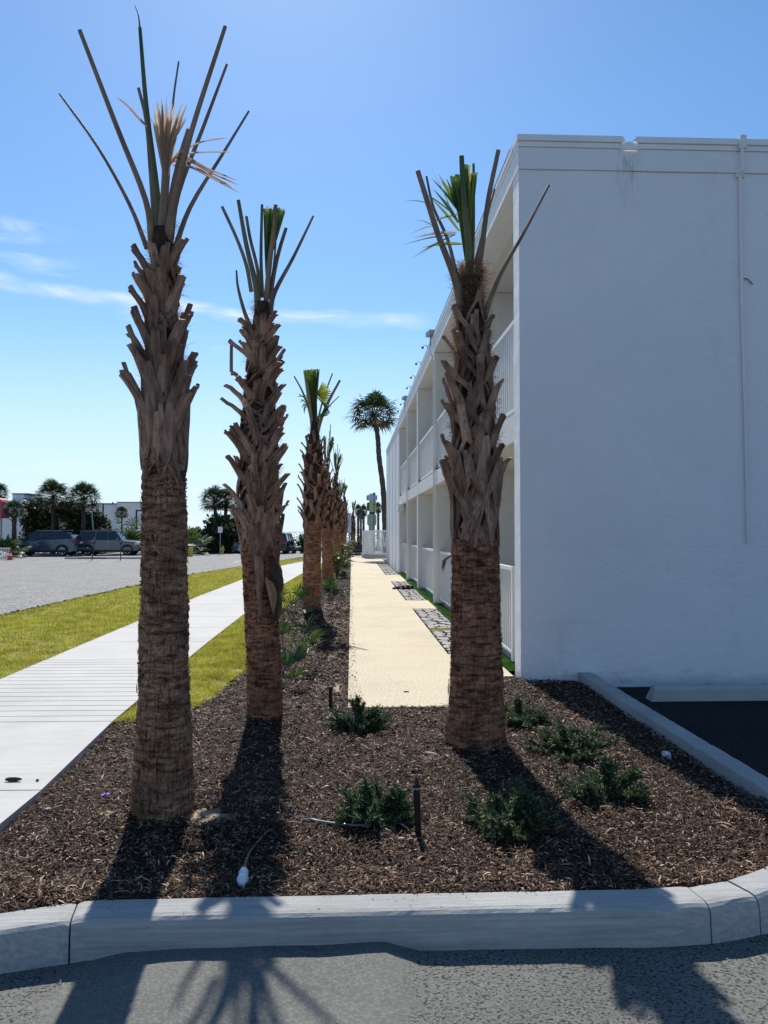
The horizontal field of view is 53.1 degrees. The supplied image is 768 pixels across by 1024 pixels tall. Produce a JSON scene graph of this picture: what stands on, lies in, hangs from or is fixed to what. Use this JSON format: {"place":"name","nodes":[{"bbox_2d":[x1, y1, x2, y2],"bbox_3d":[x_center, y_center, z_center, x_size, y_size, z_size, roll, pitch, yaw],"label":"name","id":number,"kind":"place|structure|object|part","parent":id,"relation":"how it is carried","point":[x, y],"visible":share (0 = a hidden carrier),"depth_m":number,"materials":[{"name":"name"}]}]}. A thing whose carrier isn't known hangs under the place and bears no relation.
{"place":"outdoors","nodes":[
{"label":"outdoors","id":0,"kind":"place"},
{"bbox_2d":[91,538,95,560],"bbox_3d":[-16.749,2.159,44.289,0.265,1.322,0.159,0,-1,-2],"label":"parking meter","id":1,"kind":"object","parent":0,"point":[94,540],"visible":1,"depth_m":44.26,"materials":[{"name":"metal"}]},
{"bbox_2d":[0,558,298,842],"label":"sidewalk bedding","id":2,"kind":"object","parent":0,"point":[17,819],"visible":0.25,"depth_m":5.09,"materials":[{"name":"soil"}]},
{"bbox_2d":[0,557,321,831],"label":"sidewalk","id":3,"kind":"structure","parent":0,"point":[60,713],"depth_m":7.14,"materials":[{"name":"concrete"}]},
{"bbox_2d":[5,777,21,780],"bbox_3d":[-2.300,1.659,4.774,0.104,0.026,0.027,0,-1,-2],"label":"bark scrap","id":4,"kind":"object","parent":3,"relation":"on","point":[12,779],"visible":1,"depth_m":4.76,"materials":[{"name":"black wood"}]},
{"bbox_2d":[0,551,321,613],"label":"road","id":5,"kind":"structure","parent":0,"point":[27,581],"depth_m":30.54,"materials":[{"name":"grey asphalt"}]},
{"bbox_2d":[0,498,8,554],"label":"red awning","id":6,"kind":"object","parent":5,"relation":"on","point":[3,501],"visible":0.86,"depth_m":55.74,"materials":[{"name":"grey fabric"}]},
{"bbox_2d":[0,548,9,559],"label":"white railing","id":7,"kind":"object","parent":5,"relation":"on","point":[3,552],"visible":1,"depth_m":45.23,"materials":[{"name":"metal"}]},
{"bbox_2d":[7,548,14,559],"bbox_3d":[-21.919,2.477,45.068,0.400,0.680,0.400,0,-1,-2],"label":"traffic cone","id":8,"kind":"object","parent":5,"relation":"on","point":[10,556],"visible":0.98,"depth_m":44.99,"materials":[{"name":"orange plastic"}]},
{"bbox_2d":[0,533,29,557],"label":"palmetto clump","id":9,"kind":"object","parent":5,"relation":"on","point":[8,542],"visible":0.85,"depth_m":48.92,"materials":[{"name":"green plant"}]},
{"bbox_2d":[1,498,28,556],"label":"cabbage palm","id":10,"kind":"object","parent":5,"relation":"on","point":[14,505],"visible":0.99,"depth_m":50.86,"materials":[{"name":"green plant"}]},
{"bbox_2d":[17,494,46,553],"bbox_3d":[-26.852,0.945,58.938,3.502,4.756,2.783,-1,-2,26],"label":"bush","id":11,"kind":"object","parent":5,"relation":"on","point":[28,524],"visible":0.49,"depth_m":58.45,"materials":[{"name":"green plant"}]},
{"bbox_2d":[35,500,64,553],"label":"bush","id":12,"kind":"object","parent":5,"relation":"on","point":[45,518],"visible":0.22,"depth_m":58.32,"materials":[{"name":"green plant"}]},
{"bbox_2d":[17,530,84,555],"bbox_3d":[-23.185,2.115,52.767,4.791,1.795,2.333,0,-1,-2],"label":"parked car","id":13,"kind":"object","parent":5,"relation":"on","point":[64,542],"visible":0.76,"depth_m":51.90,"materials":[{"name":"blue paint"}]},
{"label":"windows","id":14,"kind":"part","parent":13,"relation":"part of","materials":[{"name":"black glass"}]},
{"bbox_2d":[33,478,72,553],"bbox_3d":[-24.540,0.356,56.939,3.441,5.888,3.278,0,-1,-2],"label":"cabbage palm","id":15,"kind":"object","parent":5,"relation":"on","point":[52,487],"visible":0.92,"depth_m":56.69,"materials":[{"name":"green plant"}]},
{"bbox_2d":[43,500,94,553],"bbox_3d":[-23.634,1.204,58.213,4.040,4.564,3.583,0,-1,-2],"label":"bush","id":16,"kind":"object","parent":5,"relation":"on","point":[72,520],"visible":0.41,"depth_m":57.61,"materials":[{"name":"green plant"}]},
{"bbox_2d":[65,557,83,558],"bbox_3d":[-18.521,2.803,46.705,1.700,0.110,0.160,0,-1,-2],"label":"wheel stop","id":17,"kind":"object","parent":5,"relation":"on","point":[72,558],"visible":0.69,"depth_m":46.62,"materials":[{"name":"concrete"}]},
{"bbox_2d":[60,481,104,553],"bbox_3d":[-22.028,0.455,56.051,3.173,5.643,3.059,0,-1,-2],"label":"cabbage palm","id":18,"kind":"object","parent":5,"relation":"on","point":[83,503],"visible":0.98,"depth_m":55.85,"materials":[{"name":"green plant"}]},
{"bbox_2d":[78,557,104,558],"bbox_3d":[-17.724,2.804,46.738,1.700,0.110,0.160,0,-1,-2],"label":"wheel stop","id":19,"kind":"object","parent":5,"relation":"on","point":[90,557],"visible":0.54,"depth_m":46.66,"materials":[{"name":"concrete"}]},
{"bbox_2d":[90,497,93,530],"bbox_3d":[-21.995,0.856,57.120,1.398,4.584,0.304,0,-1,-2],"label":"street lamp","id":20,"kind":"object","parent":5,"relation":"on","point":[92,517],"visible":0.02,"depth_m":57.10,"materials":[{"name":"grey metal"}]},
{"bbox_2d":[94,557,119,558],"bbox_3d":[-16.925,2.805,46.772,1.700,0.110,0.160,0,-1,-2],"label":"wheel stop","id":21,"kind":"object","parent":5,"relation":"on","point":[109,558],"visible":0.61,"depth_m":46.72,"materials":[{"name":"concrete"}]},
{"bbox_2d":[79,529,140,554],"bbox_3d":[-19.349,2.143,54.544,4.508,1.829,2.100,0,-1,-2],"label":"parked car","id":22,"kind":"object","parent":5,"relation":"on","point":[107,541],"visible":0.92,"depth_m":53.72,"materials":[{"name":"grey paint"}]},
{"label":"windows","id":23,"kind":"part","parent":22,"relation":"part of","materials":[{"name":"black glass"}]},
{"bbox_2d":[98,514,141,534],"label":"palmetto clump","id":24,"kind":"object","parent":5,"relation":"on","point":[132,529],"visible":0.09,"depth_m":58.63,"materials":[{"name":"green plant"}]},
{"bbox_2d":[121,557,140,558],"bbox_3d":[-15.192,2.807,46.845,1.700,0.110,0.160,0,-1,-2],"label":"wheel stop","id":25,"kind":"object","parent":5,"relation":"on","point":[130,557],"visible":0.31,"depth_m":46.77,"materials":[{"name":"concrete"}]},
{"bbox_2d":[126,530,140,540],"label":"palmetto clump","id":26,"kind":"object","parent":5,"relation":"on","point":[134,535],"visible":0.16,"depth_m":56.85,"materials":[{"name":"green plant"}]},
{"bbox_2d":[187,548,192,556],"bbox_3d":[-13.010,2.689,51.446,0.410,0.620,0.240,0,-1,-2],"label":"bollard","id":27,"kind":"object","parent":5,"relation":"on","point":[190,552],"visible":0.82,"depth_m":51.33,"materials":[{"name":"yellow paint"}]},
{"bbox_2d":[187,526,212,554],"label":"palmetto clump","id":28,"kind":"object","parent":5,"relation":"on","point":[194,540],"visible":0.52,"depth_m":55.30,"materials":[{"name":"green plant"}]},
{"bbox_2d":[201,513,238,552],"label":"bush","id":29,"kind":"object","parent":5,"relation":"on","point":[228,525],"visible":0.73,"depth_m":59.44,"materials":[{"name":"green plant"}]},
{"bbox_2d":[218,527,221,554],"bbox_3d":[-11.829,2.083,55.516,0.320,2.038,0.146,0,-1,-2],"label":"sign post","id":30,"kind":"object","parent":5,"relation":"on","point":[220,530],"visible":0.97,"depth_m":55.50,"materials":[{"name":"grey metal"}]},
{"bbox_2d":[232,539,239,552],"bbox_3d":[-9.787,2.566,59.591,3.736,1.400,1.794,1,-2,-32],"label":"parked car","id":31,"kind":"object","parent":5,"relation":"on","point":[236,546],"visible":0.1,"depth_m":58.61,"materials":[{"name":"silver metal"}]},
{"bbox_2d":[280,533,295,553],"bbox_3d":[-7.935,2.447,59.620,1.899,1.640,4.072,0,-1,4],"label":"parked car","id":32,"kind":"object","parent":5,"relation":"on","point":[286,538],"visible":0.28,"depth_m":57.77,"materials":[{"name":"black paint"}]},
{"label":"windows","id":33,"kind":"part","parent":32,"relation":"part of","materials":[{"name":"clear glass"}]},
{"bbox_2d":[282,541,295,553],"bbox_3d":[-7.226,2.711,58.698,0.960,1.025,1.468,0,-1,-2],"label":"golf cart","id":34,"kind":"object","parent":5,"relation":"on","point":[291,547],"visible":0.66,"depth_m":58.02,"materials":[{"name":"metal"}]},
{"bbox_2d":[0,555,321,724],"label":"lawn","id":35,"kind":"structure","parent":0,"point":[191,668],"depth_m":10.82,"materials":[{"name":"green plant"}]},
{"bbox_2d":[0,557,301,615],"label":"edge debris","id":36,"kind":"object","parent":35,"relation":"on","point":[93,594],"visible":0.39,"depth_m":18.48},
{"bbox_2d":[112,563,321,725],"bbox_3d":[-2.577,2.138,23.427,0.950,0.095,34.416,0,-1,-2],"label":"grass strip","id":37,"kind":"object","parent":35,"relation":"on","point":[222,645],"depth_m":9.15,"materials":[{"name":"green plant"}]},
{"bbox_2d":[282,532,359,546],"bbox_3d":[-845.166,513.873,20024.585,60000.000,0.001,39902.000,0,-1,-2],"label":"sea","id":38,"kind":"structure","parent":0,"point":[295,535],"depth_m":887.57,"materials":[{"name":"blue liquid"}]},
{"bbox_2d":[0,933,767,1023],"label":"parking lot","id":39,"kind":"structure","parent":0,"point":[391,983],"depth_m":2.76,"materials":[{"name":"grey asphalt"}]},
{"bbox_2d":[0,557,767,912],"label":"bark mulch","id":40,"kind":"object","parent":0,"point":[200,883],"visible":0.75,"depth_m":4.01,"materials":[{"name":"brown wood"}]},
{"bbox_2d":[59,6,249,824],"bbox_3d":[-1.375,-0.580,4.335,1.190,4.580,0.960,0,-1,-2],"label":"sabal palm","id":41,"kind":"object","parent":40,"relation":"on","point":[162,784],"visible":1,"depth_m":4.11,"materials":[{"name":"brown plant"}]},
{"bbox_2d":[1,651,435,887],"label":"sandy soil","id":42,"kind":"structure","parent":40,"relation":"on","point":[202,811],"depth_m":4.12,"materials":[{"name":"beige soil"}]},
{"bbox_2d":[236,829,277,888],"bbox_3d":[-0.613,1.635,3.671,0.079,0.073,0.737,0,-1,4],"label":"irrigation hose","id":43,"kind":"object","parent":40,"relation":"on","point":[242,878],"visible":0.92,"depth_m":3.43,"materials":[{"name":"white plastic"}]},
{"bbox_2d":[220,200,313,720],"bbox_3d":[-0.981,-0.409,6.348,0.780,4.340,0.543,0,-1,-2],"label":"sabal palm","id":44,"kind":"object","parent":40,"relation":"on","point":[257,511],"visible":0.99,"depth_m":6.20,"materials":[{"name":"brown plant"}]},
{"bbox_2d":[281,641,310,687],"bbox_3d":[-0.956,1.534,7.659,0.463,0.474,0.686,1,-2,-43],"label":"palmetto","id":45,"kind":"object","parent":40,"relation":"on","point":[297,655],"visible":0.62,"depth_m":7.75,"materials":[{"name":"green plant"}]},
{"bbox_2d":[281,583,326,621],"bbox_3d":[-1.497,1.520,13.136,1.076,0.752,0.683,1,-2,-29],"label":"palmetto","id":46,"kind":"object","parent":40,"relation":"on","point":[300,595],"visible":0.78,"depth_m":13.09,"materials":[{"name":"green plant"}]},
{"bbox_2d":[279,614,329,667],"bbox_3d":[-1.015,1.468,8.704,0.898,0.649,0.784,-1,-2,27],"label":"palmetto","id":47,"kind":"object","parent":40,"relation":"on","point":[282,631],"visible":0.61,"depth_m":8.65,"materials":[{"name":"green plant"}]},
{"bbox_2d":[294,369,340,609],"bbox_3d":[-1.253,-0.428,14.505,0.818,4.596,0.645,1,-2,-24],"label":"sabal palm","id":48,"kind":"object","parent":40,"relation":"on","point":[314,499],"visible":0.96,"depth_m":14.34,"materials":[{"name":"brown plant"}]},
{"bbox_2d":[321,424,337,582],"bbox_3d":[-1.691,-0.224,22.613,0.644,4.697,0.693,-1,-2,44],"label":"sabal palm","id":49,"kind":"object","parent":40,"relation":"on","point":[327,549],"visible":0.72,"depth_m":22.44,"materials":[{"name":"brown plant"}]},
{"bbox_2d":[325,686,338,710],"bbox_3d":[-0.455,1.649,6.691,0.120,0.247,0.241,0,-1,-2],"label":"path light stake","id":50,"kind":"object","parent":40,"relation":"on","point":[330,689],"visible":0.76,"depth_m":6.72,"materials":[{"name":"black plastic"}]},
{"bbox_2d":[321,575,345,597],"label":"shrub","id":51,"kind":"object","parent":40,"relation":"on","point":[332,582],"visible":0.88,"depth_m":17.86,"materials":[{"name":"green plant"}]},
{"bbox_2d":[302,818,369,826],"bbox_3d":[-0.263,1.643,4.047,0.406,0.042,0.056,-1,-2,19],"label":"drip tubing","id":52,"kind":"object","parent":40,"relation":"on","point":[335,823],"visible":0.96,"depth_m":4.02,"materials":[{"name":"grey plastic"}]},
{"bbox_2d":[330,444,344,568],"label":"sabal palm","id":53,"kind":"object","parent":40,"relation":"on","point":[337,534],"visible":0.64,"depth_m":29.87,"materials":[{"name":"brown plant"}]},
{"bbox_2d":[333,552,347,577],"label":"leafy shrub","id":54,"kind":"object","parent":40,"relation":"on","point":[337,560],"visible":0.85,"depth_m":25.77,"materials":[{"name":"green plant"}]},
{"bbox_2d":[339,479,347,559],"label":"sabal palm","id":55,"kind":"object","parent":40,"relation":"on","point":[343,529],"visible":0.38,"depth_m":36.84,"materials":[{"name":"brown plant"}]},
{"bbox_2d":[339,478,349,557],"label":"sabal palm","id":56,"kind":"object","parent":40,"relation":"on","point":[345,502],"visible":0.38,"depth_m":43.85,"materials":[{"name":"brown plant"}]},
{"bbox_2d":[341,542,349,569],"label":"leafy shrub","id":57,"kind":"object","parent":40,"relation":"on","point":[343,550],"visible":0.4,"depth_m":31.22,"materials":[{"name":"green plant"}]},
{"bbox_2d":[342,542,352,564],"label":"leafy shrub","id":58,"kind":"object","parent":40,"relation":"on","point":[348,547],"visible":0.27,"depth_m":36.19,"materials":[{"name":"green plant"}]},
{"bbox_2d":[345,540,356,558],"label":"leafy shrub","id":59,"kind":"object","parent":40,"relation":"on","point":[352,542],"visible":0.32,"depth_m":40.56,"materials":[{"name":"green plant"}]},
{"bbox_2d":[326,694,393,733],"bbox_3d":[-0.189,1.611,6.071,0.546,0.349,0.503,0,-1,-2],"label":"juniper shrub","id":60,"kind":"object","parent":40,"relation":"on","point":[361,721],"visible":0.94,"depth_m":6.03,"materials":[{"name":"green plant"}]},
{"bbox_2d":[329,776,414,831],"bbox_3d":[-0.051,1.569,4.120,0.488,0.340,0.501,0,-1,-2],"label":"juniper shrub","id":61,"kind":"object","parent":40,"relation":"on","point":[367,805],"visible":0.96,"depth_m":4.08,"materials":[{"name":"green plant"}]},
{"bbox_2d":[413,776,420,839],"bbox_3d":[0.168,1.522,3.899,0.042,0.364,0.037,0,-1,-2],"label":"sprinkler stake","id":62,"kind":"object","parent":40,"relation":"on","point":[417,807],"visible":0.84,"depth_m":3.89,"materials":[{"name":"black plastic"}]},
{"bbox_2d":[407,149,549,751],"bbox_3d":[0.663,-0.436,5.570,1.196,4.355,0.545,0,-2,-16],"label":"sabal palm","id":63,"kind":"object","parent":40,"relation":"on","point":[473,464],"visible":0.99,"depth_m":5.43,"materials":[{"name":"brown plant"}]},
{"bbox_2d":[456,776,566,843],"bbox_3d":[0.681,1.592,4.027,0.507,0.317,0.522,0,-2,-16],"label":"juniper shrub","id":64,"kind":"object","parent":40,"relation":"on","point":[521,817],"visible":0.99,"depth_m":3.96,"materials":[{"name":"green plant"}]},
{"bbox_2d":[504,694,552,728],"bbox_3d":[1.123,1.630,6.258,0.507,0.325,0.512,0,-1,-2],"label":"juniper shrub","id":65,"kind":"object","parent":40,"relation":"on","point":[516,715],"visible":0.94,"depth_m":6.21,"materials":[{"name":"green plant"}]},
{"bbox_2d":[520,715,624,764],"bbox_3d":[1.327,1.618,5.376,0.724,0.302,0.690,0,-1,-2],"label":"juniper shrub","id":66,"kind":"object","parent":40,"relation":"on","point":[576,744],"visible":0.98,"depth_m":5.37,"materials":[{"name":"green plant"}]},
{"bbox_2d":[553,752,652,806],"bbox_3d":[1.303,1.591,4.572,0.580,0.355,0.523,0,-1,-2],"label":"juniper shrub","id":67,"kind":"object","parent":40,"relation":"on","point":[602,783],"visible":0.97,"depth_m":4.50,"materials":[{"name":"green plant"}]},
{"bbox_2d":[662,751,670,759],"bbox_3d":[1.985,1.719,5.389,0.062,0.092,0.040,0,-2,-15],"label":"pipe elbow","id":68,"kind":"object","parent":40,"relation":"on","point":[667,754],"visible":0.83,"depth_m":5.38,"materials":[{"name":"white plastic"}]},
{"bbox_2d":[0,0,767,531],"label":"sky","id":69,"kind":"structure","parent":0,"point":[346,100],"materials":[{"name":"blue"}]},
{"bbox_2d":[348,556,512,709],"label":"path","id":70,"kind":"structure","parent":0,"point":[398,649],"depth_m":10.11,"materials":[{"name":"beige concrete"}]},
{"bbox_2d":[348,583,362,701],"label":"stray mulch","id":71,"kind":"object","parent":70,"relation":"on","point":[353,655],"visible":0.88,"depth_m":9.69,"materials":[{"name":"brown wood"}]},
{"bbox_2d":[352,545,361,556],"bbox_3d":[-1.576,2.382,47.245,0.820,0.740,0.430,0,-1,-2],"label":"bench","id":72,"kind":"object","parent":70,"relation":"on","point":[358,547],"visible":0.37,"depth_m":47.40,"materials":[{"name":"metal"}]},
{"bbox_2d":[362,530,385,557],"bbox_3d":[-0.263,1.935,46.181,2.129,1.680,2.530,0,-1,-2],"label":"picket enclosure","id":73,"kind":"object","parent":70,"relation":"on","point":[373,543],"visible":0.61,"depth_m":44.98,"materials":[{"name":"white paint"}]},
{"bbox_2d":[392,585,413,588],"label":"leaf litter","id":74,"kind":"object","parent":70,"relation":"on","point":[405,587],"visible":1,"depth_m":20.73,"materials":[{"name":"black"}]},
{"bbox_2d":[377,562,515,678],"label":"stone paving","id":75,"kind":"structure","parent":70,"relation":"on","point":[434,618],"depth_m":14.32,"materials":[{"name":"stone"}]},
{"bbox_2d":[429,628,450,631],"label":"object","id":76,"kind":"object","parent":75,"relation":"on","point":[436,629],"visible":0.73,"depth_m":12.16,"materials":[{"name":"green plant"}]},
{"bbox_2d":[386,562,514,670],"bbox_3d":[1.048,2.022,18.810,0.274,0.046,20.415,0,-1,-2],"label":"artificial turf","id":77,"kind":"structure","parent":75,"relation":"on","point":[508,664],"depth_m":15.39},
{"bbox_2d":[350,553,514,674],"bbox_3d":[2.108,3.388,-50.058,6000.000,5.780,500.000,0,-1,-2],"label":"ground","id":78,"kind":"structure","parent":0,"point":[513,672],"depth_m":57.42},
{"bbox_2d":[0,483,11,498],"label":"cabbage palm","id":79,"kind":"object","parent":78,"relation":"on","point":[2,489],"visible":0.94,"depth_m":58.87,"materials":[{"name":"green plant"}]},
{"bbox_2d":[2,493,141,539],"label":"building","id":80,"kind":"structure","parent":78,"relation":"on","point":[110,509],"depth_m":101.60,"materials":[{"name":"paint"}]},
{"bbox_2d":[86,508,109,530],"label":"bush","id":81,"kind":"object","parent":78,"relation":"on","point":[100,520],"visible":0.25,"depth_m":58.81,"materials":[{"name":"green plant"}]},
{"bbox_2d":[104,519,111,552],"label":"bush","id":82,"kind":"object","parent":78,"relation":"on","point":[110,523],"visible":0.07,"depth_m":61.08,"materials":[{"name":"green plant"}]},
{"bbox_2d":[114,506,129,530],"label":"cabbage palm","id":83,"kind":"object","parent":78,"relation":"on","point":[121,511],"visible":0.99,"depth_m":93.64,"materials":[{"name":"green plant"}]},
{"bbox_2d":[187,526,205,552],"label":"bush","id":84,"kind":"object","parent":78,"relation":"on","point":[199,529],"visible":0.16,"depth_m":59.08,"materials":[{"name":"green plant"}]},
{"bbox_2d":[198,484,231,514],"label":"cabbage palm","id":85,"kind":"object","parent":78,"relation":"on","point":[212,493],"visible":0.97,"depth_m":61.00,"materials":[{"name":"green plant"}]},
{"bbox_2d":[214,488,236,514],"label":"cabbage palm","id":86,"kind":"object","parent":78,"relation":"on","point":[227,504],"visible":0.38,"depth_m":62.16,"materials":[{"name":"green plant"}]},
{"bbox_2d":[296,533,303,552],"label":"bush","id":87,"kind":"object","parent":78,"relation":"on","point":[300,542],"visible":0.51,"depth_m":59.60,"materials":[{"name":"green plant"}]},
{"bbox_2d":[347,513,350,541],"bbox_3d":[-2.293,1.510,49.925,0.352,2.900,0.251,0,-1,-2],"label":"utility box post","id":88,"kind":"object","parent":78,"relation":"on","point":[349,527],"visible":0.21,"depth_m":49.85,"materials":[{"name":"grey metal"}]},
{"bbox_2d":[350,500,356,549],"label":"sabal palm","id":89,"kind":"object","parent":78,"relation":"on","point":[353,529],"visible":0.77,"depth_m":55.83,"materials":[{"name":"brown plant"}]},
{"bbox_2d":[349,541,361,555],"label":"leafy shrub","id":90,"kind":"object","parent":78,"relation":"on","point":[359,542],"visible":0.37,"depth_m":49.74,"materials":[{"name":"green plant"}]},
{"bbox_2d":[354,504,362,540],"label":"distant palm","id":91,"kind":"object","parent":78,"relation":"on","point":[358,507],"visible":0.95,"depth_m":79.84,"materials":[{"name":"green plant"}]},
{"bbox_2d":[359,516,361,544],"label":"distant palm","id":92,"kind":"object","parent":78,"relation":"on","point":[360,518],"visible":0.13,"depth_m":89.82,"materials":[{"name":"brown plant"}]},
{"bbox_2d":[360,504,367,529],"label":"distant palm","id":93,"kind":"object","parent":78,"relation":"on","point":[363,508],"visible":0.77,"depth_m":83.89,"materials":[{"name":"green plant"}]},
{"bbox_2d":[367,494,376,529],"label":"sign tower","id":94,"kind":"structure","parent":78,"relation":"on","point":[371,509],"depth_m":60.02,"materials":[{"name":"metal"}]},
{"bbox_2d":[345,389,400,552],"bbox_3d":[-0.685,-2.340,47.092,4.132,10.591,3.736,0,-1,-2],"label":"cabbage palm","id":95,"kind":"object","parent":78,"relation":"on","point":[377,400],"visible":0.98,"depth_m":46.98,"materials":[{"name":"green plant"}]},
{"bbox_2d":[375,502,381,529],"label":"distant palm","id":96,"kind":"object","parent":78,"relation":"on","point":[378,510],"visible":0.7,"depth_m":81.93,"materials":[{"name":"green plant"}]},
{"bbox_2d":[0,672,767,973],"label":"kerb","id":97,"kind":"structure","parent":78,"relation":"on","point":[712,913],"depth_m":3.04,"materials":[{"name":"concrete"}]},
{"bbox_2d":[69,907,76,960],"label":"kerb joint soil","id":98,"kind":"structure","parent":97,"relation":"in","point":[70,934],"depth_m":2.96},
{"bbox_2d":[386,134,767,686],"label":"motel building","id":99,"kind":"structure","parent":78,"relation":"on","point":[629,309],"depth_m":8.30,"materials":[{"name":"paint"}]},
{"bbox_2d":[616,687,767,777],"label":"parking bay surface","id":100,"kind":"object","parent":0,"point":[737,730],"depth_m":6.68,"materials":[{"name":"black asphalt"}]},
{"bbox_2d":[646,684,767,701],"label":"wheel stop","id":101,"kind":"object","parent":100,"relation":"on","point":[716,692],"visible":1,"depth_m":7.54,"materials":[{"name":"concrete"}]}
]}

